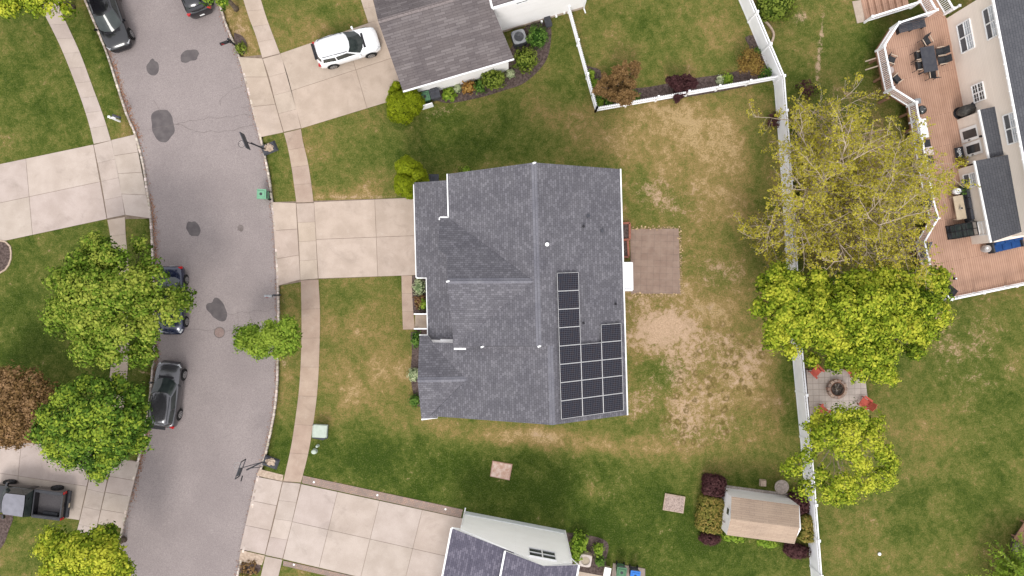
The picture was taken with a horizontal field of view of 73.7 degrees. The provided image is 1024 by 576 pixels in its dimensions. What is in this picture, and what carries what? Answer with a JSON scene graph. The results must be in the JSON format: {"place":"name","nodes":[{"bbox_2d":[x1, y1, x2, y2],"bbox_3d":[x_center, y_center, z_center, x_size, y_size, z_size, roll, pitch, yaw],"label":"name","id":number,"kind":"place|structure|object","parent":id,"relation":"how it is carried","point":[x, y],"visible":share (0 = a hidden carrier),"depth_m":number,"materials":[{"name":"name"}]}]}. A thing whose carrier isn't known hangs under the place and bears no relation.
{"place":"outdoors","nodes":[
{"label":"outdoors","id":0,"kind":"place"},
{"bbox_2d":[0,439,139,527],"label":"driveway","id":1,"kind":"structure","parent":0,"point":[27,465],"depth_m":47.97,"materials":[{"name":"concrete"}]},
{"bbox_2d":[0,479,71,520],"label":"pickup truck","id":2,"kind":"object","parent":1,"relation":"on","point":[34,501],"visible":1,"depth_m":46.86,"materials":[{"name":"black paint"}]},
{"bbox_2d":[0,135,149,240],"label":"driveway","id":3,"kind":"structure","parent":0,"point":[51,192],"depth_m":47.97,"materials":[{"name":"concrete"}]},
{"bbox_2d":[46,2,110,143],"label":"pavement","id":4,"kind":"structure","parent":0,"point":[81,78],"depth_m":47.97,"materials":[{"name":"concrete"}]},
{"bbox_2d":[77,471,108,532],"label":"pavement","id":5,"kind":"structure","parent":0,"point":[91,509],"depth_m":47.97,"materials":[{"name":"concrete"}]},
{"bbox_2d":[106,217,129,429],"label":"pavement","id":6,"kind":"structure","parent":0,"point":[117,230],"depth_m":47.97,"materials":[{"name":"concrete"}]},
{"bbox_2d":[106,0,277,575],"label":"road","id":7,"kind":"structure","parent":0,"point":[188,512],"depth_m":48.10,"materials":[{"name":"asphalt"}]},
{"bbox_2d":[86,0,134,52],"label":"parked car","id":8,"kind":"object","parent":7,"relation":"on","point":[116,32],"visible":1,"depth_m":47.06,"materials":[{"name":"black paint"}]},
{"bbox_2d":[84,0,155,548],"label":"kerb","id":9,"kind":"structure","parent":7,"relation":"on","point":[144,174],"depth_m":47.98,"materials":[{"name":"concrete"}]},
{"bbox_2d":[151,110,174,141],"bbox_3d":[-24.594,-11.408,48.096,1.668,0.001,2.316,0,90,0],"label":"asphalt patch","id":10,"kind":"object","parent":7,"relation":"on","point":[161,120],"visible":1,"depth_m":48.10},
{"bbox_2d":[148,360,186,429],"bbox_3d":[-23.977,7.395,47.296,2.218,1.693,4.582,6,90,0],"label":"parked car","id":11,"kind":"object","parent":7,"relation":"on","point":[165,398],"visible":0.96,"depth_m":46.92,"materials":[{"name":"grey paint"}]},
{"bbox_2d":[155,266,188,334],"bbox_3d":[-23.681,0.850,47.388,2.198,1.496,4.781,0,90,0],"label":"parked car","id":12,"kind":"object","parent":7,"relation":"on","point":[178,274],"visible":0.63,"depth_m":47.24,"materials":[{"name":"blue paint"}]},
{"bbox_2d":[107,2,276,575],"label":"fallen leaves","id":13,"kind":"object","parent":7,"relation":"on","point":[155,255],"visible":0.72,"depth_m":48.08,"materials":[{"name":"brown plant"}]},
{"bbox_2d":[181,0,213,18],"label":"parked car","id":14,"kind":"object","parent":7,"relation":"on","point":[194,9],"visible":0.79,"depth_m":47.06,"materials":[{"name":"black paint"}]},
{"bbox_2d":[206,297,226,321],"bbox_3d":[-20.696,1.568,48.096,1.173,0.001,1.724,-41,90,0],"label":"asphalt patch","id":15,"kind":"object","parent":7,"relation":"on","point":[215,308],"visible":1,"depth_m":48.10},
{"bbox_2d":[219,7,279,575],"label":"kerb","id":16,"kind":"structure","parent":7,"relation":"on","point":[278,289],"depth_m":47.97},
{"bbox_2d":[244,0,279,57],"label":"pavement","id":17,"kind":"structure","parent":0,"point":[267,44],"depth_m":47.97,"materials":[{"name":"concrete"}]},
{"bbox_2d":[261,556,281,575],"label":"sidewalk","id":18,"kind":"structure","parent":0,"point":[271,566],"depth_m":47.97,"materials":[{"name":"concrete"}]},
{"bbox_2d":[283,280,319,482],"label":"pavement","id":19,"kind":"structure","parent":0,"point":[308,383],"depth_m":47.97,"materials":[{"name":"brown concrete"}]},
{"bbox_2d":[239,20,398,136],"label":"driveway","id":20,"kind":"structure","parent":0,"point":[320,94],"depth_m":47.97,"materials":[{"name":"concrete"}]},
{"bbox_2d":[311,26,380,68],"bbox_3d":[-11.431,-16.693,47.156,4.482,1.713,2.238,-17,90,0],"label":"parked car","id":21,"kind":"object","parent":20,"relation":"on","point":[334,51],"visible":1,"depth_m":46.71,"materials":[{"name":"white paint"}]},
{"bbox_2d":[273,198,414,285],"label":"driveway","id":22,"kind":"structure","parent":0,"point":[355,238],"depth_m":47.97,"materials":[{"name":"concrete"}]},
{"bbox_2d":[240,477,461,575],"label":"driveway bottom","id":23,"kind":"structure","parent":0,"point":[345,533],"depth_m":47.97,"materials":[{"name":"concrete"}]},
{"bbox_2d":[283,476,462,575],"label":"driveway paver border","id":24,"kind":"object","parent":23,"relation":"on","point":[414,503],"visible":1,"depth_m":47.97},
{"bbox_2d":[441,508,579,575],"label":"neighbour house","id":25,"kind":"structure","parent":0,"point":[481,545],"depth_m":43.87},
{"bbox_2d":[528,547,556,560],"bbox_3d":[1.899,16.716,42.869,1.791,1.401,0.317,11,90,0],"label":"window","id":26,"kind":"structure","parent":25,"relation":"in","point":[533,552],"depth_m":42.85,"materials":[{"name":"white glass"}]},
{"bbox_2d":[0,0,1023,575],"bbox_3d":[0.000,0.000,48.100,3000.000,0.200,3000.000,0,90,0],"label":"ground","id":27,"kind":"structure","parent":0,"point":[710,386],"depth_m":48.00,"materials":[{"name":"plant"}]},
{"bbox_2d":[0,514,12,548],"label":"mulch bed","id":28,"kind":"object","parent":27,"relation":"on","point":[6,522],"visible":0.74,"depth_m":47.98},
{"bbox_2d":[0,360,60,452],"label":"japanese maple","id":29,"kind":"object","parent":27,"relation":"on","point":[17,406],"visible":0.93,"depth_m":44.15,"materials":[{"name":"brown plant"}]},
{"bbox_2d":[0,0,78,21],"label":"street tree","id":30,"kind":"object","parent":27,"relation":"on","point":[41,7],"visible":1,"depth_m":43.65,"materials":[{"name":"green plant"}]},
{"bbox_2d":[28,521,136,575],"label":"street tree","id":31,"kind":"object","parent":27,"relation":"on","point":[94,552],"visible":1,"depth_m":42.78,"materials":[{"name":"green plant"}]},
{"bbox_2d":[24,370,154,485],"bbox_3d":[-26.778,8.773,44.674,8.452,6.876,7.082,-35,90,0],"label":"street tree","id":32,"kind":"object","parent":27,"relation":"on","point":[106,451],"visible":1,"depth_m":42.83,"materials":[{"name":"green plant"}]},
{"bbox_2d":[94,141,124,217],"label":"sidewalk","id":33,"kind":"structure","parent":27,"relation":"on","point":[109,177],"depth_m":47.97,"materials":[{"name":"concrete"}]},
{"bbox_2d":[37,227,196,370],"bbox_3d":[-25.081,0.760,44.170,9.713,7.883,9.084,0,90,0],"label":"street tree","id":34,"kind":"object","parent":27,"relation":"on","point":[86,311],"visible":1,"depth_m":41.75,"materials":[{"name":"green plant"}]},
{"bbox_2d":[235,455,279,480],"bbox_3d":[-17.409,12.086,46.347,2.219,3.305,1.434,0,90,0],"label":"basketball hoop","id":35,"kind":"object","parent":27,"relation":"on","point":[270,462],"visible":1,"depth_m":47.65,"materials":[{"name":"black metal"}]},
{"bbox_2d":[238,132,277,155],"bbox_3d":[-17.323,-9.749,46.355,1.817,3.290,1.094,-7,90,0],"label":"basketball hoop","id":36,"kind":"object","parent":27,"relation":"on","point":[269,148],"visible":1,"depth_m":47.66,"materials":[{"name":"black metal"}]},
{"bbox_2d":[239,469,282,564],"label":"kerbside slab","id":37,"kind":"structure","parent":27,"relation":"on","point":[245,556],"depth_m":47.97,"materials":[{"name":"concrete"}]},
{"bbox_2d":[231,312,302,362],"bbox_3d":[-16.240,3.253,45.909,5.004,4.394,3.426,0,90,0],"label":"street tree","id":38,"kind":"object","parent":27,"relation":"on","point":[278,339],"visible":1,"depth_m":44.40,"materials":[{"name":"green plant"}]},
{"bbox_2d":[263,54,300,131],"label":"sidewalk","id":39,"kind":"structure","parent":27,"relation":"on","point":[283,95],"depth_m":47.97,"materials":[{"name":"concrete"}]},
{"bbox_2d":[266,482,299,557],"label":"sidewalk","id":40,"kind":"structure","parent":27,"relation":"on","point":[281,527],"depth_m":47.97,"materials":[{"name":"concrete"}]},
{"bbox_2d":[284,129,312,201],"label":"sidewalk","id":41,"kind":"structure","parent":27,"relation":"on","point":[300,169],"depth_m":47.97,"materials":[{"name":"brown concrete"}]},
{"bbox_2d":[296,203,317,279],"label":"sidewalk","id":42,"kind":"structure","parent":27,"relation":"on","point":[307,240],"depth_m":47.97,"materials":[{"name":"concrete"}]},
{"bbox_2d":[385,88,417,124],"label":"arborvitae","id":43,"kind":"object","parent":27,"relation":"on","point":[398,107],"visible":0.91,"depth_m":45.40,"materials":[{"name":"green plant"}]},
{"bbox_2d":[393,173,414,199],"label":"arborvitae","id":44,"kind":"object","parent":27,"relation":"on","point":[403,184],"visible":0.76,"depth_m":44.73,"materials":[{"name":"green plant"}]},
{"bbox_2d":[401,275,414,329],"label":"front walk","id":45,"kind":"structure","parent":27,"relation":"on","point":[407,313],"depth_m":47.97,"materials":[{"name":"brown concrete"}]},
{"bbox_2d":[394,154,422,174],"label":"arborvitae","id":46,"kind":"object","parent":27,"relation":"on","point":[406,164],"visible":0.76,"depth_m":44.15,"materials":[{"name":"green plant"}]},
{"bbox_2d":[401,89,425,117],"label":"arborvitae","id":47,"kind":"object","parent":27,"relation":"on","point":[415,98],"visible":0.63,"depth_m":45.84,"materials":[{"name":"green plant"}]},
{"bbox_2d":[411,275,426,406],"bbox_3d":[-6.432,3.787,48.015,1.376,0.070,9.616,0,90,0],"label":"mulch bed","id":48,"kind":"object","parent":27,"relation":"on","point":[415,357],"visible":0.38,"depth_m":47.98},
{"bbox_2d":[373,0,586,93],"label":"neighbour house","id":49,"kind":"structure","parent":27,"relation":"on","point":[440,44],"depth_m":44.05,"materials":[{"name":"grey"}]},
{"bbox_2d":[437,21,551,102],"bbox_3d":[-0.916,-15.119,48.015,9.649,0.070,3.222,-36,90,0],"label":"mulch bed","id":50,"kind":"object","parent":27,"relation":"on","point":[521,78],"visible":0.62,"depth_m":47.98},
{"bbox_2d":[480,68,506,90],"bbox_3d":[-1.298,-14.510,47.311,1.870,1.808,1.758,0,90,0],"label":"boxwood shrub","id":51,"kind":"object","parent":50,"relation":"on","point":[493,78],"visible":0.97,"depth_m":46.89,"materials":[{"name":"green plant"}]},
{"bbox_2d":[510,46,539,74],"bbox_3d":[0.902,-15.799,47.324,1.918,1.755,1.890,29,90,0],"label":"boxwood shrub","id":52,"kind":"object","parent":50,"relation":"on","point":[525,59],"visible":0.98,"depth_m":47.00,"materials":[{"name":"green plant"}]},
{"bbox_2d":[525,22,549,49],"bbox_3d":[1.780,-17.520,47.372,1.770,1.605,1.913,0,90,0],"label":"boxwood shrub","id":53,"kind":"object","parent":50,"relation":"on","point":[537,37],"visible":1,"depth_m":47.02,"materials":[{"name":"green plant"}]},
{"bbox_2d":[490,461,511,479],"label":"stone slab","id":54,"kind":"structure","parent":27,"relation":"on","point":[501,470],"depth_m":47.88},
{"bbox_2d":[566,533,611,575],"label":"mulch bed","id":55,"kind":"object","parent":27,"relation":"on","point":[593,568],"visible":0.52,"depth_m":47.98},
{"bbox_2d":[569,529,589,556],"bbox_3d":[4.698,17.704,47.351,1.434,1.663,1.789,24,90,0],"label":"boxwood shrub","id":56,"kind":"object","parent":55,"relation":"on","point":[580,542],"visible":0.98,"depth_m":47.04,"materials":[{"name":"green plant"}]},
{"bbox_2d":[623,222,630,257],"bbox_3d":[7.941,-3.366,47.880,0.740,0.250,2.525,0,90,0],"label":"brick planter","id":57,"kind":"object","parent":27,"relation":"on","point":[626,232],"visible":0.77,"depth_m":47.88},
{"bbox_2d":[624,262,632,290],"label":"back steps","id":58,"kind":"structure","parent":27,"relation":"on","point":[628,274],"depth_m":47.25,"materials":[{"name":"white plastic"}]},
{"bbox_2d":[630,228,680,293],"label":"patio","id":59,"kind":"structure","parent":27,"relation":"on","point":[654,257],"depth_m":47.96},
{"bbox_2d":[567,6,777,112],"bbox_3d":[10.289,-14.111,47.383,15.515,1.235,6.216,18,90,0],"label":"picket fence","id":60,"kind":"object","parent":27,"relation":"on","point":[659,97],"visible":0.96,"depth_m":47.19,"materials":[{"name":"white plastic"}]},
{"bbox_2d":[662,493,684,512],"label":"stone slab","id":61,"kind":"structure","parent":27,"relation":"on","point":[674,503],"depth_m":47.88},
{"bbox_2d":[586,35,770,105],"bbox_3d":[11.898,-15.109,48.015,13.114,0.070,3.520,-10,90,0],"label":"mulch bed","id":62,"kind":"object","parent":27,"relation":"on","point":[665,89],"visible":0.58,"depth_m":47.98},
{"bbox_2d":[591,59,642,106],"bbox_3d":[7.130,-13.872,46.792,3.533,2.616,3.266,0,90,0],"label":"ornamental tree","id":63,"kind":"object","parent":62,"relation":"on","point":[622,94],"visible":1,"depth_m":46.37,"materials":[{"name":"brown plant"}]},
{"bbox_2d":[665,73,698,103],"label":"ornamental tree","id":64,"kind":"object","parent":62,"relation":"on","point":[683,82],"visible":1,"depth_m":46.84,"materials":[{"name":"purple plant"}]},
{"bbox_2d":[736,46,765,75],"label":"ornamental tree","id":65,"kind":"object","parent":62,"relation":"on","point":[753,62],"visible":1,"depth_m":46.41,"materials":[{"name":"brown plant"}]},
{"bbox_2d":[694,493,724,534],"bbox_3d":[13.783,15.666,47.388,1.961,1.574,2.690,8,90,0],"label":"clipped hedge","id":66,"kind":"object","parent":27,"relation":"on","point":[709,512],"visible":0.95,"depth_m":46.94,"materials":[{"name":"green plant"}]},
{"bbox_2d":[700,472,727,498],"bbox_3d":[14.026,13.684,47.420,1.715,1.589,1.614,8,90,0],"label":"barberry hedge","id":67,"kind":"object","parent":27,"relation":"on","point":[714,485],"visible":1,"depth_m":46.90,"materials":[{"name":"purple plant"}]},
{"bbox_2d":[721,488,800,543],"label":"garden shed","id":68,"kind":"structure","parent":27,"relation":"on","point":[760,516],"depth_m":45.47,"materials":[{"name":"beige"}]},
{"bbox_2d":[756,0,800,23],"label":"round shrub","id":69,"kind":"object","parent":27,"relation":"on","point":[772,10],"visible":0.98,"depth_m":46.71,"materials":[{"name":"green plant"}]},
{"bbox_2d":[739,0,823,575],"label":"privacy fence","id":70,"kind":"object","parent":27,"relation":"on","point":[758,32],"visible":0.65,"depth_m":46.96,"materials":[{"name":"white plastic"}]},
{"bbox_2d":[747,260,833,360],"bbox_3d":[17.794,1.371,44.365,6.007,7.493,6.386,0,90,0],"label":"backyard tree","id":71,"kind":"object","parent":27,"relation":"on","point":[794,303],"visible":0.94,"depth_m":41.98,"materials":[{"name":"green plant"}]},
{"bbox_2d":[782,543,811,560],"bbox_3d":[19.889,18.389,47.619,2.071,0.963,1.346,8,90,0],"label":"barberry hedge","id":72,"kind":"object","parent":27,"relation":"on","point":[796,551],"visible":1,"depth_m":47.42,"materials":[{"name":"purple plant"}]},
{"bbox_2d":[786,488,809,517],"bbox_3d":[20.041,15.087,47.498,1.655,1.207,2.104,-29,90,0],"label":"barberry hedge","id":73,"kind":"object","parent":27,"relation":"on","point":[804,507],"visible":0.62,"depth_m":47.21,"materials":[{"name":"purple plant"}]},
{"bbox_2d":[797,513,814,542],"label":"clipped hedge","id":74,"kind":"object","parent":27,"relation":"on","point":[805,534],"visible":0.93,"depth_m":46.97,"materials":[{"name":"green plant"}]},
{"bbox_2d":[776,397,902,508],"bbox_3d":[20.979,10.540,44.662,7.790,6.893,7.323,0,90,0],"label":"backyard tree","id":75,"kind":"object","parent":27,"relation":"on","point":[843,495],"visible":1,"depth_m":42.77,"materials":[{"name":"green plant"}]},
{"bbox_2d":[732,72,980,294],"bbox_3d":[21.535,-6.564,43.372,13.842,10.303,15.070,0,90,0],"label":"backyard tree","id":76,"kind":"object","parent":27,"relation":"on","point":[831,174],"visible":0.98,"depth_m":42.58,"materials":[{"name":"green plant"}]},
{"bbox_2d":[803,260,957,387],"bbox_3d":[23.145,2.356,43.945,10.095,8.334,8.244,0,90,0],"label":"backyard tree","id":77,"kind":"object","parent":27,"relation":"on","point":[870,321],"visible":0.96,"depth_m":41.75,"materials":[{"name":"green plant"}]},
{"bbox_2d":[861,0,920,23],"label":"deck stairs","id":78,"kind":"structure","parent":27,"relation":"on","point":[888,7],"depth_m":47.38,"materials":[{"name":"brown wood"}]},
{"bbox_2d":[865,0,1023,300],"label":"deck","id":79,"kind":"structure","parent":27,"relation":"on","point":[976,270],"depth_m":46.70,"materials":[{"name":"brown wood"}]},
{"bbox_2d":[895,16,927,34],"bbox_3d":[27.094,-17.773,46.282,1.860,0.835,0.582,-14,90,0],"label":"deck bench","id":80,"kind":"object","parent":79,"relation":"on","point":[910,27],"visible":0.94,"depth_m":46.23,"materials":[{"name":"fabric"}]},
{"bbox_2d":[918,45,937,74],"bbox_3d":[28.068,-15.414,46.318,0.940,0.765,1.700,-10,90,0],"label":"dining table","id":81,"kind":"object","parent":79,"relation":"on","point":[928,58],"visible":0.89,"depth_m":45.94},
{"bbox_2d":[948,195,966,219],"bbox_3d":[30.253,-5.436,46.403,0.660,0.595,1.620,-10,90,0],"label":"patio table","id":82,"kind":"object","parent":79,"relation":"on","point":[958,201],"visible":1,"depth_m":46.10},
{"bbox_2d":[945,221,978,239],"bbox_3d":[30.459,-3.891,46.215,1.540,0.970,0.940,-10,90,0],"label":"outdoor sofa","id":83,"kind":"object","parent":79,"relation":"on","point":[961,230],"visible":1,"depth_m":46.21,"materials":[{"name":"black plastic"}]},
{"bbox_2d":[959,186,974,221],"bbox_3d":[31.121,-5.785,46.264,0.820,0.811,2.500,-10,90,0],"label":"outdoor sofa","id":84,"kind":"object","parent":79,"relation":"on","point":[969,212],"visible":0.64,"depth_m":46.03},
{"bbox_2d":[986,237,1023,253],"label":"outdoor sofa","id":85,"kind":"object","parent":79,"relation":"on","point":[999,246],"visible":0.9,"depth_m":46.22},
{"bbox_2d":[947,0,1023,243],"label":"neighbour house","id":86,"kind":"structure","parent":27,"relation":"on","point":[987,39],"depth_m":43.93,"materials":[{"name":"beige"}]},
{"bbox_2d":[956,18,974,53],"bbox_3d":[30.049,-16.670,45.207,0.347,1.333,1.969,-11,90,0],"label":"window","id":87,"kind":"structure","parent":86,"relation":"in","point":[965,36],"depth_m":45.18,"materials":[{"name":"white glass"}]},
{"bbox_2d":[959,124,978,142],"bbox_3d":[30.600,-10.318,45.774,0.069,1.736,0.948,-11,90,0],"label":"sliding door","id":88,"kind":"structure","parent":86,"relation":"in","point":[970,133],"depth_m":45.73,"materials":[{"name":"glass"}]},
{"bbox_2d":[971,81,985,103],"bbox_3d":[30.769,-12.898,45.010,0.208,1.126,1.219,-11,90,0],"label":"window","id":89,"kind":"structure","parent":86,"relation":"in","point":[978,91],"depth_m":44.99,"materials":[{"name":"white glass"}]},
{"bbox_2d":[981,4,997,40],"bbox_3d":[30.049,-16.669,42.830,0.350,1.102,1.986,-11,90,0],"label":"window","id":90,"kind":"structure","parent":86,"relation":"in","point":[988,17],"depth_m":42.94,"materials":[{"name":"white glass"}]},
{"bbox_2d":[1002,112,1017,144],"bbox_3d":[31.320,-10.011,42.779,0.341,1.135,1.935,-11,90,0],"label":"window","id":91,"kind":"structure","parent":86,"relation":"in","point":[1008,119],"depth_m":42.93,"materials":[{"name":"white glass"}]},
{"bbox_2d":[968,532,1023,575],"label":"feathery evergreen","id":92,"kind":"object","parent":27,"relation":"on","point":[1012,567],"visible":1,"depth_m":46.35,"materials":[{"name":"green plant"}]},
{"bbox_2d":[413,162,627,424],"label":"house","id":93,"kind":"structure","parent":0,"point":[497,249],"depth_m":41.27,"materials":[{"name":"grey"}]},
{"bbox_2d":[557,272,578,290],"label":"solar panel","id":94,"kind":"object","parent":93,"relation":"attached to","point":[568,281],"visible":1,"depth_m":40.58,"materials":[{"name":"glass"}]},
{"bbox_2d":[557,290,579,309],"bbox_3d":[3.369,0.701,40.588,1.372,0.702,1.143,0,90,0],"label":"solar panel","id":95,"kind":"object","parent":93,"relation":"attached to","point":[568,299],"visible":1,"depth_m":40.58,"materials":[{"name":"glass"}]},
{"bbox_2d":[558,308,579,327],"bbox_3d":[3.401,1.780,40.588,1.372,0.702,1.143,0,90,0],"label":"solar panel","id":96,"kind":"object","parent":93,"relation":"attached to","point":[568,317],"visible":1,"depth_m":40.56,"materials":[{"name":"glass"}]},
{"bbox_2d":[559,344,580,363],"bbox_3d":[3.463,3.938,40.589,1.372,0.702,1.143,0,90,0],"label":"solar panel","id":97,"kind":"object","parent":93,"relation":"attached to","point":[568,354],"visible":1,"depth_m":40.58,"materials":[{"name":"glass"}]},
{"bbox_2d":[559,326,580,345],"bbox_3d":[3.432,2.859,40.589,1.372,0.702,1.143,0,90,0],"label":"solar panel","id":98,"kind":"object","parent":93,"relation":"attached to","point":[569,335],"visible":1,"depth_m":40.58,"materials":[{"name":"glass"}]},
{"bbox_2d":[560,380,581,400],"bbox_3d":[3.526,6.096,40.590,1.372,0.702,1.143,0,90,0],"label":"solar panel","id":99,"kind":"object","parent":93,"relation":"attached to","point":[572,390],"visible":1,"depth_m":40.58,"materials":[{"name":"glass"}]},
{"bbox_2d":[560,362,581,382],"bbox_3d":[3.495,5.017,40.589,1.372,0.702,1.143,0,90,0],"label":"solar panel","id":100,"kind":"object","parent":93,"relation":"attached to","point":[570,372],"visible":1,"depth_m":40.57,"materials":[{"name":"glass"}]},
{"bbox_2d":[561,398,582,418],"bbox_3d":[3.558,7.176,40.590,1.372,0.702,1.143,0,90,0],"label":"solar panel","id":101,"kind":"object","parent":93,"relation":"attached to","point":[573,408],"visible":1,"depth_m":40.58,"materials":[{"name":"glass"}]},
{"bbox_2d":[581,342,601,361],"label":"solar panel","id":102,"kind":"object","parent":93,"relation":"attached to","point":[591,351],"visible":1,"depth_m":41.24,"materials":[{"name":"glass"}]},
{"bbox_2d":[581,360,602,379],"bbox_3d":[4.829,4.958,41.252,1.372,0.702,1.143,0,90,0],"label":"solar panel","id":103,"kind":"object","parent":93,"relation":"attached to","point":[591,369],"visible":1,"depth_m":41.23,"materials":[{"name":"glass"}]},
{"bbox_2d":[582,378,602,397],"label":"solar panel","id":104,"kind":"object","parent":93,"relation":"attached to","point":[592,387],"visible":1,"depth_m":41.24,"materials":[{"name":"glass"}]},
{"bbox_2d":[582,396,603,415],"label":"solar panel","id":105,"kind":"object","parent":93,"relation":"attached to","point":[592,405],"visible":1,"depth_m":41.23,"materials":[{"name":"glass"}]},
{"bbox_2d":[601,323,621,341],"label":"solar panel","id":106,"kind":"object","parent":93,"relation":"attached to","point":[611,332],"visible":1,"depth_m":41.90,"materials":[{"name":"glass"}]},
{"bbox_2d":[602,341,621,359],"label":"solar panel","id":107,"kind":"object","parent":93,"relation":"attached to","point":[612,350],"visible":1,"depth_m":41.91,"materials":[{"name":"glass"}]},
{"bbox_2d":[602,358,622,377],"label":"solar panel","id":108,"kind":"object","parent":93,"relation":"attached to","point":[612,367],"visible":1,"depth_m":41.91,"materials":[{"name":"glass"}]},
{"bbox_2d":[603,376,622,395],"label":"solar panel","id":109,"kind":"object","parent":93,"relation":"attached to","point":[613,385],"visible":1,"depth_m":41.90,"materials":[{"name":"glass"}]},
{"bbox_2d":[603,393,623,412],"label":"solar panel","id":110,"kind":"object","parent":93,"relation":"attached to","point":[613,402],"visible":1,"depth_m":41.91,"materials":[{"name":"glass"}]},
{"bbox_2d":[806,369,868,415],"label":"fire pit patio","id":111,"kind":"structure","parent":0,"point":[817,393],"depth_m":47.97,"materials":[{"name":"stone"}]},
{"bbox_2d":[826,379,847,398],"bbox_3d":[22.746,7.066,47.818,1.360,0.364,1.378,0,90,0],"label":"fire pit","id":112,"kind":"object","parent":111,"relation":"on","point":[831,391],"visible":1,"depth_m":47.66,"materials":[{"name":"stone"}]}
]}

